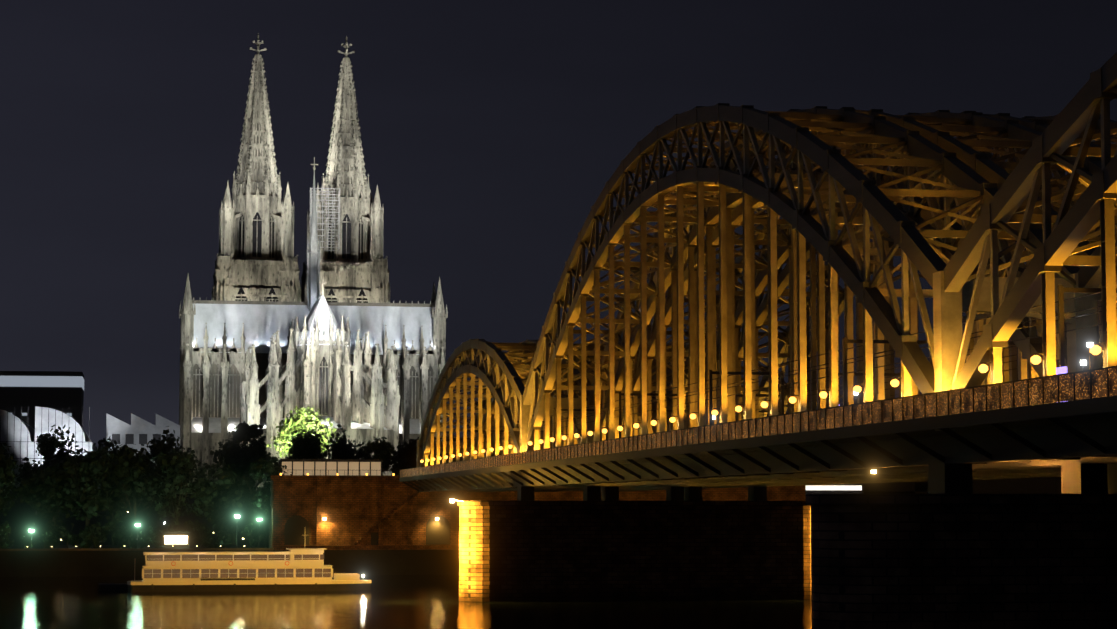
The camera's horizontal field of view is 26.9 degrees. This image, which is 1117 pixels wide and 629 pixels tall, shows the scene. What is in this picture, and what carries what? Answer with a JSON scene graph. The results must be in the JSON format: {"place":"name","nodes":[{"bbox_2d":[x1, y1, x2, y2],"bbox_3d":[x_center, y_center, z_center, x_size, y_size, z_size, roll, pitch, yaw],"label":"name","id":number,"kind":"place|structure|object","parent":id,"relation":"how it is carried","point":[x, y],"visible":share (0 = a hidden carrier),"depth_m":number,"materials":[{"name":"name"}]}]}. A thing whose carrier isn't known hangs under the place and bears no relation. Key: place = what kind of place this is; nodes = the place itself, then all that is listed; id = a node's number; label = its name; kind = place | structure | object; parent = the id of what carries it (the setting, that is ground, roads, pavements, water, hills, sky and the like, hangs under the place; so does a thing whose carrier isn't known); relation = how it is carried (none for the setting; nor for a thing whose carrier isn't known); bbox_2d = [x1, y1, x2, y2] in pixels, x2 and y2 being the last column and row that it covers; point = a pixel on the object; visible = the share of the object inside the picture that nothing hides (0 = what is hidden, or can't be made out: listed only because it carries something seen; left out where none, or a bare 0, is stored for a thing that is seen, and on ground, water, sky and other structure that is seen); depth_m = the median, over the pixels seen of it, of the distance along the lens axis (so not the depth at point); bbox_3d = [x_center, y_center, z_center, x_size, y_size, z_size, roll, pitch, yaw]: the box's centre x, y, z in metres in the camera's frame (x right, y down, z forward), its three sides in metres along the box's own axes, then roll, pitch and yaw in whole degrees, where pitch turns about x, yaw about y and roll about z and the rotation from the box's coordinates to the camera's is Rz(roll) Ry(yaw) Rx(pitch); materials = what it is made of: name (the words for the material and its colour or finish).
{"place":"outdoors","nodes":[
{"label":"outdoors","id":0,"kind":"place"},
{"bbox_2d":[271,470,377,544],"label":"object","id":1,"kind":"object","parent":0,"point":[374,538],"visible":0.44,"depth_m":434.18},
{"bbox_2d":[0,575,811,628],"bbox_3d":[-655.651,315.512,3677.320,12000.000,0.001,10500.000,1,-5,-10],"label":"river","id":2,"kind":"structure","parent":0,"point":[383,602],"depth_m":281.92,"materials":[{"name":"black liquid"}]},
{"bbox_2d":[127,543,370,591],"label":"excursion boat","id":3,"kind":"object","parent":2,"relation":"on","point":[299,569],"visible":1,"depth_m":346.09,"materials":[{"name":"white metal"}]},
{"bbox_2d":[457,463,1116,628],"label":"bridge piers","id":4,"kind":"structure","parent":2,"relation":"in","point":[950,550],"depth_m":145.59,"materials":[{"name":"brown stone"}]},
{"bbox_2d":[399,285,1116,491],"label":"bridge deck","id":5,"kind":"structure","parent":4,"relation":"on","point":[1042,440],"depth_m":175.98,"materials":[{"name":"brown metal"}]},
{"bbox_2d":[400,368,1116,477],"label":"bridge railing","id":6,"kind":"object","parent":5,"relation":"on","point":[1082,385],"visible":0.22,"depth_m":152.40,"materials":[{"name":"brown metal"}]},
{"bbox_2d":[420,345,1100,462],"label":"bridge lamps","id":7,"kind":"object","parent":5,"relation":"on","point":[1036,359],"visible":1,"depth_m":189.27,"materials":[{"name":"glass"}]},
{"bbox_2d":[416,52,1116,480],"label":"bridge arches","id":8,"kind":"structure","parent":4,"relation":"on","point":[1058,226],"depth_m":198.39,"materials":[{"name":"brown metal"}]},
{"bbox_2d":[450,470,875,502],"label":"floodlights","id":9,"kind":"object","parent":8,"relation":"on","point":[454,500],"visible":0.65,"depth_m":306.97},
{"bbox_2d":[0,490,927,576],"bbox_3d":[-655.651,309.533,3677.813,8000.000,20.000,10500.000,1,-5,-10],"label":"ground","id":10,"kind":"structure","parent":0,"point":[19,516],"depth_m":429.23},
{"bbox_2d":[0,371,83,428],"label":"building","id":11,"kind":"structure","parent":10,"relation":"on","point":[31,390],"depth_m":966.67,"materials":[{"name":"grey"}]},
{"bbox_2d":[0,406,179,489],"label":"museum building","id":12,"kind":"structure","parent":10,"relation":"on","point":[18,435],"depth_m":560.84,"materials":[{"name":"metal"}]},
{"bbox_2d":[0,548,273,550],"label":"promenade","id":13,"kind":"structure","parent":10,"relation":"on","point":[121,549],"depth_m":421.19,"materials":[{"name":"grey concrete"}]},
{"bbox_2d":[78,551,162,551],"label":"landing light strip","id":14,"kind":"object","parent":13,"relation":"attached to","point":[120,551],"visible":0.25,"depth_m":421.00,"materials":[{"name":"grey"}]},
{"bbox_2d":[27,511,261,548],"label":"street lamps","id":15,"kind":"object","parent":13,"relation":"on","point":[175,539],"visible":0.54,"depth_m":431.73,"materials":[{"name":"grey"}]},
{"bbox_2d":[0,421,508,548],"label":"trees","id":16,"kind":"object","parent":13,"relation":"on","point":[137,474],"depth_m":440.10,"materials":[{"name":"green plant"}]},
{"bbox_2d":[266,404,339,458],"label":"lit tree","id":17,"kind":"object","parent":10,"relation":"on","point":[307,419],"depth_m":644.36,"materials":[{"name":"green plant"}]},
{"bbox_2d":[179,33,447,490],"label":"cathedral","id":18,"kind":"structure","parent":10,"relation":"on","point":[268,342],"depth_m":747.52,"materials":[{"name":"stone"}]},
{"bbox_2d":[309,187,339,250],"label":"scaffolding","id":19,"kind":"object","parent":18,"relation":"attached to","point":[328,212],"visible":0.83,"depth_m":805.60,"materials":[{"name":"grey metal"}]},
{"bbox_2d":[263,475,805,549],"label":"abutment wall","id":20,"kind":"structure","parent":10,"relation":"on","point":[393,512],"depth_m":434.58,"materials":[{"name":"brown brick"}]},
{"bbox_2d":[278,459,381,475],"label":"terrace pavilion","id":21,"kind":"structure","parent":20,"relation":"on","point":[332,466],"depth_m":443.19,"materials":[{"name":"grey"}]},
{"bbox_2d":[284,515,449,544],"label":"arched doorways","id":22,"kind":"structure","parent":20,"relation":"in","point":[296,532],"depth_m":432.31,"materials":[{"name":"brown"}]},
{"bbox_2d":[632,413,1061,493],"bbox_3d":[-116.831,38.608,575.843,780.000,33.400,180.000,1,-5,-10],"label":"town blocks","id":23,"kind":"structure","parent":10,"relation":"on","point":[1050,485],"depth_m":524.01,"materials":[{"name":"grey"}]},
{"bbox_2d":[0,0,1116,447],"label":"sky","id":24,"kind":"structure","parent":0,"point":[491,131],"materials":[{"name":"black"}]},
{"bbox_2d":[806,483,863,493],"bbox_3d":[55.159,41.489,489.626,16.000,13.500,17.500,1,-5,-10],"label":"illuminated sign","id":25,"kind":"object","parent":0,"point":[838,489],"depth_m":484.55,"materials":[{"name":"white plastic"}]},
{"bbox_2d":[713,342,1092,418],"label":"signal lights","id":26,"kind":"object","parent":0,"point":[1089,344],"visible":0.4,"depth_m":144.53},
{"bbox_2d":[839,366,1066,405],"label":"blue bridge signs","id":27,"kind":"object","parent":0,"point":[1061,370],"visible":0.1,"depth_m":132.33,"materials":[{"name":"blue metal"}]}
]}

